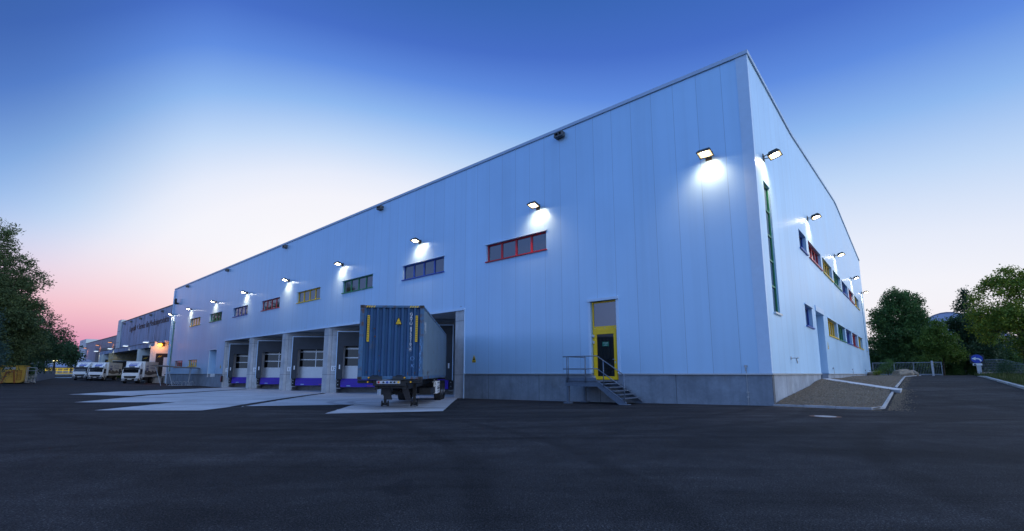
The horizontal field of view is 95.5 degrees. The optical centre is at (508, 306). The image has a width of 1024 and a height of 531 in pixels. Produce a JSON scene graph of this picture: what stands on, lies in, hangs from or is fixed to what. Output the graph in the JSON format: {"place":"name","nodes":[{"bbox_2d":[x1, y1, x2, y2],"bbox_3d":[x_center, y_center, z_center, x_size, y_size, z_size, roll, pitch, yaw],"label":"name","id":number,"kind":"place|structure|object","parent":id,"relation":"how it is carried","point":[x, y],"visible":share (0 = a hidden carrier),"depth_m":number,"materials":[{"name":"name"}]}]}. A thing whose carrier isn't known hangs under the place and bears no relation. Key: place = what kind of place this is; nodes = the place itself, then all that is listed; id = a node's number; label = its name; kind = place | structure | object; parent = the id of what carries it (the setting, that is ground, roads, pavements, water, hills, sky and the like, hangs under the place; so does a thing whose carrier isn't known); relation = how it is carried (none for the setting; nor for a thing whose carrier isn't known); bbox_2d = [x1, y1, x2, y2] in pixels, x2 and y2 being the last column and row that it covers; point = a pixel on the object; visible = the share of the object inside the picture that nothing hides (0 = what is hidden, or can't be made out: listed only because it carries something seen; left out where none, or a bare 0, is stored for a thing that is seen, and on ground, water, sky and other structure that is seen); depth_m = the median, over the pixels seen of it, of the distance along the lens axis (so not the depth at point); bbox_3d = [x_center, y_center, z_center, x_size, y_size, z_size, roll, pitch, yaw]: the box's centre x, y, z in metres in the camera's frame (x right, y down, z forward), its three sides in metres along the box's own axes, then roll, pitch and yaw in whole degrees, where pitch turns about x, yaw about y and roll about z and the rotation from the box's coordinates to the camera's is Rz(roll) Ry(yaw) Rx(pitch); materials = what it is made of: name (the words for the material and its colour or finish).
{"place":"outdoors","nodes":[
{"label":"outdoors","id":0,"kind":"place"},
{"bbox_2d":[24,367,37,383],"bbox_3d":[-64.103,9.338,62.485,0.920,2.172,1.727,7,-11,-40],"label":"steel platform cart","id":1,"kind":"object","parent":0,"point":[34,380],"visible":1,"depth_m":62.20,"materials":[{"name":"grey metal"}]},
{"bbox_2d":[71,387,245,395],"bbox_3d":[-28.505,8.074,44.915,8.360,0.409,35.062,2,-9,-16],"label":"concrete apron","id":2,"kind":"object","parent":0,"point":[127,393],"visible":0.88,"depth_m":36.46,"materials":[{"name":"grey concrete"}]},
{"bbox_2d":[83,389,320,409],"bbox_3d":[-18.956,6.768,35.968,10.857,0.442,41.902,3,-9,-17],"label":"concrete apron","id":3,"kind":"object","parent":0,"point":[205,400],"visible":0.93,"depth_m":25.17,"materials":[{"name":"grey concrete"}]},
{"bbox_2d":[242,392,456,413],"bbox_3d":[-7.940,5.904,30.015,10.885,0.434,29.673,2,-9,-13],"label":"concrete apron","id":4,"kind":"object","parent":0,"point":[364,402],"visible":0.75,"depth_m":22.82,"materials":[{"name":"grey concrete"}]},
{"bbox_2d":[357,375,444,405],"bbox_3d":[-4.960,4.391,24.420,2.485,1.558,14.175,1,-8,-4],"label":"container trailer","id":5,"kind":"object","parent":4,"relation":"on","point":[403,387],"visible":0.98,"depth_m":19.98,"materials":[{"name":"black metal"}]},
{"bbox_2d":[357,305,446,379],"bbox_3d":[-4.952,2.359,24.598,2.453,2.875,13.608,1,-8,-4],"label":"shipping container","id":6,"kind":"object","parent":5,"relation":"on","point":[409,342],"visible":1,"depth_m":18.00,"materials":[{"name":"metal"}]},
{"bbox_2d":[0,375,1023,530],"bbox_3d":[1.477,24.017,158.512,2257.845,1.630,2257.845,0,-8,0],"label":"asphalt yard","id":7,"kind":"structure","parent":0,"point":[948,455],"depth_m":6.64,"materials":[{"name":"black asphalt"}]},
{"bbox_2d":[0,307,16,386],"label":"leafy tree","id":8,"kind":"object","parent":7,"relation":"on","point":[3,351],"visible":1,"depth_m":48.80,"materials":[{"name":"green plant"}]},
{"bbox_2d":[0,365,30,383],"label":"roll off container","id":9,"kind":"object","parent":7,"relation":"on","point":[18,378],"visible":0.88,"depth_m":61.56,"materials":[{"name":"yellow metal"}]},
{"bbox_2d":[4,358,38,382],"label":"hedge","id":10,"kind":"object","parent":7,"relation":"on","point":[30,373],"visible":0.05,"depth_m":65.85,"materials":[{"name":"green plant"}]},
{"bbox_2d":[0,217,56,373],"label":"leafy tree","id":11,"kind":"object","parent":7,"relation":"on","point":[20,325],"visible":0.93,"depth_m":53.82,"materials":[{"name":"green plant"}]},
{"bbox_2d":[6,296,78,379],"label":"leafy tree","id":12,"kind":"object","parent":7,"relation":"on","point":[49,357],"visible":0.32,"depth_m":69.36,"materials":[{"name":"green plant"}]},
{"bbox_2d":[36,370,55,380],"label":"panel fence","id":13,"kind":"object","parent":7,"relation":"on","point":[46,375],"visible":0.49,"depth_m":87.35,"materials":[{"name":"grey metal"}]},
{"bbox_2d":[55,371,72,377],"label":"sliding gate","id":14,"kind":"structure","parent":7,"relation":"on","point":[65,374],"depth_m":102.88,"materials":[{"name":"metal"}]},
{"bbox_2d":[37,360,91,374],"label":"office building","id":15,"kind":"structure","parent":7,"relation":"on","point":[59,367],"depth_m":140.11,"materials":[{"name":"white paint"}]},
{"bbox_2d":[45,368,73,373],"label":"window","id":16,"kind":"structure","parent":15,"relation":"in","point":[57,369],"depth_m":140.10,"materials":[{"name":"yellow glass"}]},
{"bbox_2d":[47,328,86,369],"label":"leafy tree","id":17,"kind":"object","parent":7,"relation":"on","point":[72,356],"visible":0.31,"depth_m":127.35,"materials":[{"name":"green plant"}]},
{"bbox_2d":[70,362,100,379],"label":"delivery lorry","id":18,"kind":"object","parent":7,"relation":"on","point":[79,370],"visible":0.66,"depth_m":88.13,"materials":[{"name":"white paint"}]},
{"bbox_2d":[79,335,116,361],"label":"grey hall","id":19,"kind":"structure","parent":7,"relation":"on","point":[90,349],"depth_m":142.31,"materials":[{"name":"black metal"}]},
{"bbox_2d":[86,362,122,380],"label":"delivery lorry","id":20,"kind":"object","parent":7,"relation":"on","point":[102,371],"visible":0.99,"depth_m":87.98,"materials":[{"name":"white paint"}]},
{"bbox_2d":[98,304,172,382],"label":"logistics hall","id":21,"kind":"structure","parent":7,"relation":"on","point":[137,332],"depth_m":99.03,"materials":[{"name":"painted metal cladding"},{"name":"glass"},{"name":"concrete"}]},
{"bbox_2d":[157,342,164,345],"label":"orange lamp","id":22,"kind":"object","parent":21,"relation":"attached to","point":[161,343],"visible":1,"depth_m":83.30,"materials":[{"name":"black metal"}]},
{"bbox_2d":[162,357,166,375],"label":"hall door","id":23,"kind":"structure","parent":21,"relation":"in","point":[165,358],"depth_m":83.09,"materials":[{"name":"white paint"}]},
{"bbox_2d":[119,361,158,382],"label":"delivery lorry","id":24,"kind":"object","parent":7,"relation":"on","point":[136,371],"visible":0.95,"depth_m":75.69,"materials":[{"name":"white paint"}]},
{"bbox_2d":[152,365,199,385],"bbox_3d":[-46.950,9.807,65.804,5.300,2.896,2.540,0,-8,0],"label":"bike shelter","id":25,"kind":"object","parent":7,"relation":"on","point":[167,366],"visible":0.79,"depth_m":64.80,"materials":[{"name":"metal"}]},
{"bbox_2d":[168,381,194,385],"bbox_3d":[-45.790,10.856,65.345,3.222,0.610,1.060,1,-8,-4],"label":"bike stand","id":26,"kind":"object","parent":7,"relation":"on","point":[182,383],"visible":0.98,"depth_m":64.89,"materials":[{"name":"metal"}]},
{"bbox_2d":[165,49,870,405],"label":"warehouse","id":27,"kind":"structure","parent":7,"relation":"on","point":[649,253],"depth_m":26.85,"materials":[{"name":"metal"}]},
{"bbox_2d":[167,321,175,371],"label":"tall window","id":28,"kind":"structure","parent":27,"relation":"in","point":[175,321],"depth_m":78.15,"materials":[{"name":"glass"}]},
{"bbox_2d":[174,360,182,367],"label":"window","id":29,"kind":"structure","parent":27,"relation":"in","point":[178,363],"depth_m":74.81,"materials":[{"name":"red glass"}]},
{"bbox_2d":[187,359,196,366],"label":"window","id":30,"kind":"structure","parent":27,"relation":"in","point":[192,362],"depth_m":69.73,"materials":[{"name":"yellow glass"}]},
{"bbox_2d":[189,316,200,326],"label":"window","id":31,"kind":"structure","parent":27,"relation":"in","point":[196,321],"depth_m":71.05,"materials":[{"name":"yellow paint"}]},
{"bbox_2d":[209,311,221,322],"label":"window","id":32,"kind":"structure","parent":27,"relation":"in","point":[218,316],"depth_m":65.02,"materials":[{"name":"green paint"}]},
{"bbox_2d":[232,304,247,317],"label":"window","id":33,"kind":"structure","parent":27,"relation":"in","point":[241,311],"depth_m":59.07,"materials":[{"name":"blue paint"}]},
{"bbox_2d":[234,354,247,376],"bbox_3d":[-34.166,7.822,61.231,3.500,3.010,0.080,1,-8,-4],"label":"sectional door","id":34,"kind":"structure","parent":27,"relation":"in","point":[241,360],"depth_m":61.16,"materials":[{"name":"metal"}]},
{"bbox_2d":[260,296,280,311],"bbox_3d":[-27.042,-0.213,53.022,5.090,1.250,0.310,-7,-11,41],"label":"window","id":35,"kind":"structure","parent":27,"relation":"in","point":[274,303],"depth_m":53.10,"materials":[{"name":"red paint"}]},
{"bbox_2d":[262,352,280,376],"bbox_3d":[-27.292,6.955,55.270,3.500,3.010,0.080,1,-8,-4],"label":"sectional door","id":36,"kind":"structure","parent":27,"relation":"in","point":[272,360],"depth_m":55.21,"materials":[{"name":"metal"}]},
{"bbox_2d":[296,286,320,303],"bbox_3d":[-20.171,-1.082,47.051,5.090,1.250,0.310,-7,-11,41],"label":"window","id":37,"kind":"structure","parent":27,"relation":"in","point":[314,294],"depth_m":47.11,"materials":[{"name":"yellow paint"}]},
{"bbox_2d":[298,349,323,377],"bbox_3d":[-20.418,6.088,49.309,3.500,3.010,0.080,1,-8,-4],"label":"sectional door","id":38,"kind":"structure","parent":27,"relation":"in","point":[310,360],"depth_m":49.26,"materials":[{"name":"metal"}]},
{"bbox_2d":[334,261,343,266],"bbox_3d":[-15.568,-3.895,42.798,0.640,0.373,0.750,-7,-11,41],"label":"wall floodlight","id":39,"kind":"object","parent":27,"relation":"attached to","point":[338,263],"depth_m":42.68,"materials":[{"name":"grey"}]},
{"bbox_2d":[343,346,358,377],"bbox_3d":[-13.544,5.220,43.347,3.500,3.010,0.080,1,-8,-4],"label":"sectional door","id":40,"kind":"structure","parent":27,"relation":"in","point":[350,368],"depth_m":43.27,"materials":[{"name":"metal"}]},
{"bbox_2d":[341,273,373,293],"bbox_3d":[-13.297,-1.949,41.091,5.090,1.250,0.310,-7,-11,41],"label":"window","id":41,"kind":"structure","parent":27,"relation":"in","point":[366,282],"depth_m":41.12,"materials":[{"name":"green paint"}]},
{"bbox_2d":[410,237,420,243],"bbox_3d":[-6.994,-4.977,35.362,0.640,0.373,0.750,-7,-11,41],"label":"wall floodlight","id":42,"kind":"object","parent":27,"relation":"attached to","point":[415,240],"depth_m":35.26,"materials":[{"name":"grey"}]},
{"bbox_2d":[401,255,444,280],"bbox_3d":[-6.422,-2.816,35.133,5.090,1.250,0.310,-7,-11,41],"label":"window","id":43,"kind":"structure","parent":27,"relation":"in","point":[435,266],"depth_m":35.16,"materials":[{"name":"blue paint"}]},
{"bbox_2d":[485,229,546,262],"bbox_3d":[0.452,-3.684,29.169,5.090,1.250,0.310,-7,-11,41],"label":"window","id":44,"kind":"structure","parent":27,"relation":"in","point":[534,243],"depth_m":29.17,"materials":[{"name":"red paint"}]},
{"bbox_2d":[527,201,539,209],"bbox_3d":[1.579,-6.059,27.927,0.640,0.373,0.750,-7,-11,41],"label":"wall floodlight","id":45,"kind":"object","parent":27,"relation":"attached to","point":[533,205],"depth_m":27.83,"materials":[{"name":"grey"}]},
{"bbox_2d":[592,300,618,379],"bbox_3d":[5.078,1.780,24.390,1.510,4.120,0.187,-7,-11,41],"label":"entrance door","id":46,"kind":"structure","parent":27,"relation":"in","point":[604,335],"depth_m":24.42,"materials":[{"name":"yellow paint"}]},
{"bbox_2d":[696,147,713,160],"bbox_3d":[9.100,-7.008,21.405,0.640,0.373,0.750,-7,-11,41],"label":"wall floodlight","id":47,"kind":"object","parent":27,"relation":"attached to","point":[707,154],"depth_m":21.32,"materials":[{"name":"grey"}]},
{"bbox_2d":[762,148,782,161],"bbox_3d":[12.212,-6.993,21.503,0.750,0.373,0.640,-7,-11,41],"label":"wall floodlight","id":48,"kind":"object","parent":27,"relation":"attached to","point":[774,153],"depth_m":21.39,"materials":[{"name":"grey"}]},
{"bbox_2d":[763,184,782,315],"bbox_3d":[12.037,-2.645,21.294,0.250,6.147,1.360,-7,-11,41],"label":"tall window","id":49,"kind":"structure","parent":27,"relation":"in","point":[765,188],"depth_m":21.57,"materials":[{"name":"green paint"}]},
{"bbox_2d":[799,235,808,255],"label":"window","id":50,"kind":"structure","parent":27,"relation":"in","point":[800,238],"depth_m":28.64,"materials":[{"name":"blue paint"}]},
{"bbox_2d":[804,303,814,328],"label":"window","id":51,"kind":"structure","parent":27,"relation":"in","point":[806,310],"depth_m":27.80,"materials":[{"name":"blue paint"}]},
{"bbox_2d":[807,213,821,221],"bbox_3d":[19.758,-5.753,30.024,0.750,0.373,0.640,-7,-11,41],"label":"wall floodlight","id":52,"kind":"object","parent":27,"relation":"attached to","point":[815,216],"depth_m":29.89,"materials":[{"name":"grey"}]},
{"bbox_2d":[808,245,823,271],"bbox_3d":[20.628,-3.339,31.389,0.360,1.207,5.220,-7,-11,41],"label":"window","id":53,"kind":"structure","parent":27,"relation":"in","point":[812,255],"depth_m":31.95,"materials":[{"name":"red paint"}]},
{"bbox_2d":[822,261,833,282],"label":"window","id":54,"kind":"structure","parent":27,"relation":"in","point":[826,270],"depth_m":36.30,"materials":[{"name":"yellow paint"}]},
{"bbox_2d":[827,317,839,339],"bbox_3d":[24.137,1.709,34.701,0.360,1.330,5.050,-7,-11,41],"label":"window","id":55,"kind":"structure","parent":27,"relation":"in","point":[830,325],"depth_m":35.43,"materials":[{"name":"yellow paint"}]},
{"bbox_2d":[833,274,842,291],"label":"window","id":56,"kind":"structure","parent":27,"relation":"in","point":[835,279],"depth_m":40.35,"materials":[{"name":"green paint"}]},
{"bbox_2d":[834,252,844,257],"bbox_3d":[28.195,-4.367,39.550,0.750,0.373,0.640,-7,-11,41],"label":"wall floodlight","id":57,"kind":"object","parent":27,"relation":"attached to","point":[840,254],"depth_m":39.37,"materials":[{"name":"grey"}]},
{"bbox_2d":[838,323,847,342],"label":"window","id":58,"kind":"structure","parent":27,"relation":"in","point":[839,329],"depth_m":39.57,"materials":[{"name":"green paint"}]},
{"bbox_2d":[842,284,849,298],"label":"window","id":59,"kind":"structure","parent":27,"relation":"in","point":[843,288],"depth_m":44.55,"materials":[{"name":"blue paint"}]},
{"bbox_2d":[846,328,853,345],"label":"window","id":60,"kind":"structure","parent":27,"relation":"in","point":[847,333],"depth_m":43.55,"materials":[{"name":"blue paint"}]},
{"bbox_2d":[852,332,858,347],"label":"window","id":61,"kind":"structure","parent":27,"relation":"in","point":[853,336],"depth_m":47.56,"materials":[{"name":"red paint"}]},
{"bbox_2d":[563,355,642,404],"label":"steel stairs","id":62,"kind":"structure","parent":7,"relation":"on","point":[599,384],"depth_m":22.50,"materials":[{"name":"metal"}]},
{"bbox_2d":[809,415,839,417],"bbox_3d":[9.660,3.380,14.161,0.840,0.060,0.840,0,-8,0],"label":"manhole cover","id":63,"kind":"object","parent":7,"relation":"on","point":[828,416],"visible":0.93,"depth_m":14.08,"materials":[{"name":"metal"}]},
{"bbox_2d":[773,392,893,409],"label":"kerb","id":64,"kind":"structure","parent":7,"relation":"on","point":[885,404],"depth_m":17.70,"materials":[{"name":"concrete"}]},
{"bbox_2d":[775,375,916,411],"bbox_3d":[30.286,6.154,37.511,4.520,1.082,54.000,-7,-11,41],"label":"gravel bed","id":65,"kind":"object","parent":7,"relation":"on","point":[874,378],"visible":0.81,"depth_m":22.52,"materials":[{"name":"gravel"}]},
{"bbox_2d":[872,369,885,374],"bbox_3d":[41.631,7.574,52.320,1.661,1.260,1.314,6,-10,-37],"label":"garden plant","id":66,"kind":"object","parent":65,"relation":"on","point":[878,372],"visible":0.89,"depth_m":52.23,"materials":[{"name":"green plant"}]},
{"bbox_2d":[877,358,895,374],"bbox_3d":[42.633,6.926,52.242,1.867,2.520,1.811,0,-8,0],"label":"pine","id":67,"kind":"object","parent":65,"relation":"on","point":[888,366],"visible":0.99,"depth_m":52.10,"materials":[{"name":"green plant"}]},
{"bbox_2d":[892,369,913,375],"bbox_3d":[43.811,7.517,51.668,2.025,1.087,2.479,-1,-8,10],"label":"boulder","id":68,"kind":"object","parent":65,"relation":"on","point":[903,372],"visible":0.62,"depth_m":50.89,"materials":[{"name":"stone"}]},
{"bbox_2d":[872,361,942,375],"bbox_3d":[48.576,7.630,56.746,6.500,1.820,0.220,-7,-11,41],"label":"fence","id":69,"kind":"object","parent":65,"relation":"on","point":[932,367],"depth_m":55.77,"materials":[{"name":"metal"}]},
{"bbox_2d":[895,375,920,387],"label":"kerb","id":70,"kind":"structure","parent":7,"relation":"on","point":[898,383],"depth_m":33.55,"materials":[{"name":"concrete"}]},
{"bbox_2d":[866,286,955,373],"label":"maple tree","id":71,"kind":"object","parent":7,"relation":"on","point":[901,319],"visible":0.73,"depth_m":69.32,"materials":[{"name":"green plant"}]},
{"bbox_2d":[912,316,970,374],"bbox_3d":[58.092,5.471,62.420,7.187,8.531,4.106,0,-8,0],"label":"young tree","id":72,"kind":"object","parent":7,"relation":"on","point":[938,346],"visible":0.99,"depth_m":61.94,"materials":[{"name":"green plant"}]},
{"bbox_2d":[868,335,1023,374],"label":"hedge","id":73,"kind":"object","parent":7,"relation":"on","point":[1016,337],"depth_m":74.07,"materials":[{"name":"green plant"}]},
{"bbox_2d":[869,345,1023,374],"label":"hedge","id":74,"kind":"object","parent":7,"relation":"on","point":[955,368],"visible":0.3,"depth_m":69.27,"materials":[{"name":"green plant"}]},
{"bbox_2d":[939,285,1018,372],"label":"leafy tree","id":75,"kind":"object","parent":7,"relation":"on","point":[956,325],"visible":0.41,"depth_m":68.01,"materials":[{"name":"green plant"}]},
{"bbox_2d":[978,376,1023,388],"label":"kerb","id":76,"kind":"structure","parent":7,"relation":"on","point":[1009,383],"depth_m":28.81,"materials":[{"name":"concrete"}]},
{"bbox_2d":[982,359,1023,373],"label":"fence","id":77,"kind":"object","parent":7,"relation":"on","point":[1020,364],"visible":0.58,"depth_m":47.18,"materials":[{"name":"metal"}]},
{"bbox_2d":[0,0,1023,349],"label":"sky","id":78,"kind":"structure","parent":0,"point":[150,149],"materials":[{"name":"blue"}]},
{"bbox_2d":[825,378,901,392],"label":"path","id":79,"kind":"structure","parent":0,"point":[897,390],"depth_m":25.69,"materials":[{"name":"concrete"}]},
{"bbox_2d":[929,312,1006,335],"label":"arched hall","id":80,"kind":"structure","parent":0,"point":[943,315],"depth_m":117.75,"materials":[{"name":"blue"}]},
{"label":"grass verge","id":81,"kind":"structure","parent":0,"visible":0},
{"bbox_2d":[969,355,984,373],"bbox_3d":[48.770,6.197,48.286,1.080,2.318,0.228,-7,-11,40],"label":"arrow sign","id":82,"kind":"object","parent":81,"relation":"on","point":[978,360],"visible":0.85,"depth_m":48.22,"materials":[{"name":"metal"}]},
{"bbox_2d":[960,264,1023,360],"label":"maple tree","id":83,"kind":"object","parent":81,"relation":"on","point":[1007,316],"visible":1,"depth_m":53.70,"materials":[{"name":"green leaf"},{"name":"bark"}]},
{"bbox_2d":[974,370,1023,384],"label":"grass","id":84,"kind":"structure","parent":81,"relation":"on","point":[1012,377],"depth_m":34.65,"materials":[{"name":"green plant"}]},
{"bbox_2d":[993,358,1017,372],"bbox_3d":[48.394,6.125,45.190,1.538,2.279,1.647,7,-11,-42],"label":"pine","id":85,"kind":"object","parent":81,"relation":"on","point":[1002,368],"visible":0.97,"depth_m":45.16,"materials":[{"name":"green plant"}]}
]}

